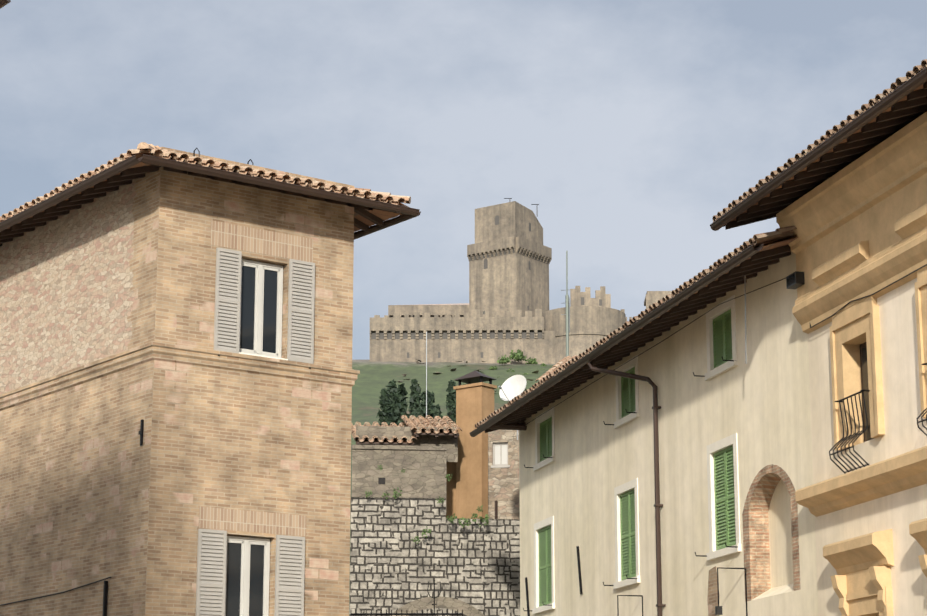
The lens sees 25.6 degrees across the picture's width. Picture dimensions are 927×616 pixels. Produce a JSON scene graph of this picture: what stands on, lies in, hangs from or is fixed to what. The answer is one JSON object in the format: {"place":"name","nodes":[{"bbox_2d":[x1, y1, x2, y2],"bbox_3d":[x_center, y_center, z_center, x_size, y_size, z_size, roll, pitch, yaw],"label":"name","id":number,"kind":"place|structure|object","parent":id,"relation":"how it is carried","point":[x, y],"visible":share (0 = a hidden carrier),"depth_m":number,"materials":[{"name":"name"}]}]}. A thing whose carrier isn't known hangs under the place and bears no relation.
{"place":"outdoors","nodes":[
{"label":"outdoors","id":0,"kind":"place"},
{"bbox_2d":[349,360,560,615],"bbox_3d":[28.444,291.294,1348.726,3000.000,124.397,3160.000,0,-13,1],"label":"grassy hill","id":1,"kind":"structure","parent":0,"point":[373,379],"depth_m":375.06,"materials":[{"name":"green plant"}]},
{"bbox_2d":[0,147,406,615],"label":"house","id":2,"kind":"structure","parent":1,"relation":"on","point":[178,375],"depth_m":35.69,"materials":[{"name":"brick"}]},
{"bbox_2d":[0,142,410,221],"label":"roof tiles","id":3,"kind":"object","parent":2,"relation":"on","point":[160,152],"visible":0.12,"depth_m":35.72,"materials":[{"name":"beige tile"}]},
{"bbox_2d":[0,154,420,239],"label":"roof eaves","id":4,"kind":"object","parent":2,"relation":"on","point":[131,161],"visible":0.69,"depth_m":35.79,"materials":[{"name":"brown wood"}]},
{"bbox_2d":[376,379,526,426],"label":"trees","id":5,"kind":"object","parent":1,"relation":"on","point":[393,403],"visible":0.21,"depth_m":258.38,"materials":[{"name":"green plant"}]},
{"bbox_2d":[398,349,545,392],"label":"hill bushes","id":6,"kind":"object","parent":1,"relation":"on","point":[518,355],"visible":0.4,"depth_m":387.89,"materials":[{"name":"green plant"}]},
{"bbox_2d":[370,201,671,363],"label":"castle","id":7,"kind":"structure","parent":1,"relation":"on","point":[504,311],"depth_m":394.51,"materials":[{"name":"stone"}]},
{"bbox_2d":[350,198,746,615],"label":"houses","id":8,"kind":"structure","parent":1,"relation":"on","point":[445,567],"depth_m":58.33,"materials":[{"name":"grey stone"}]},
{"bbox_2d":[365,464,490,543],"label":"wall weeds","id":9,"kind":"object","parent":8,"relation":"attached to","point":[451,520],"depth_m":57.89,"materials":[{"name":"green plant"}]},
{"bbox_2d":[351,355,576,442],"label":"roof tiles","id":10,"kind":"object","parent":8,"relation":"on","point":[411,422],"visible":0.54,"depth_m":63.27,"materials":[{"name":"beige tile"}]},
{"bbox_2d":[484,81,926,615],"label":"building","id":11,"kind":"structure","parent":1,"relation":"on","point":[682,458],"depth_m":35.92,"materials":[{"name":"beige paint"}]},
{"bbox_2d":[469,67,926,436],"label":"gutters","id":12,"kind":"object","parent":11,"relation":"on","point":[910,85],"visible":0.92,"depth_m":34.82,"materials":[{"name":"orange metal"}]},
{"bbox_2d":[475,59,926,427],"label":"roof tiles","id":13,"kind":"object","parent":11,"relation":"on","point":[756,240],"visible":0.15,"depth_m":34.49,"materials":[{"name":"brown tile"}]},
{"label":"house","id":14,"kind":"object","parent":1,"relation":"on","visible":0},
{"bbox_2d":[0,0,10,8],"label":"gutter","id":15,"kind":"object","parent":14,"relation":"attached to","point":[3,3],"visible":1,"depth_m":10.31,"materials":[{"name":"orange metal"}]},
{"bbox_2d":[0,0,926,359],"label":"sky","id":16,"kind":"structure","parent":0,"point":[629,125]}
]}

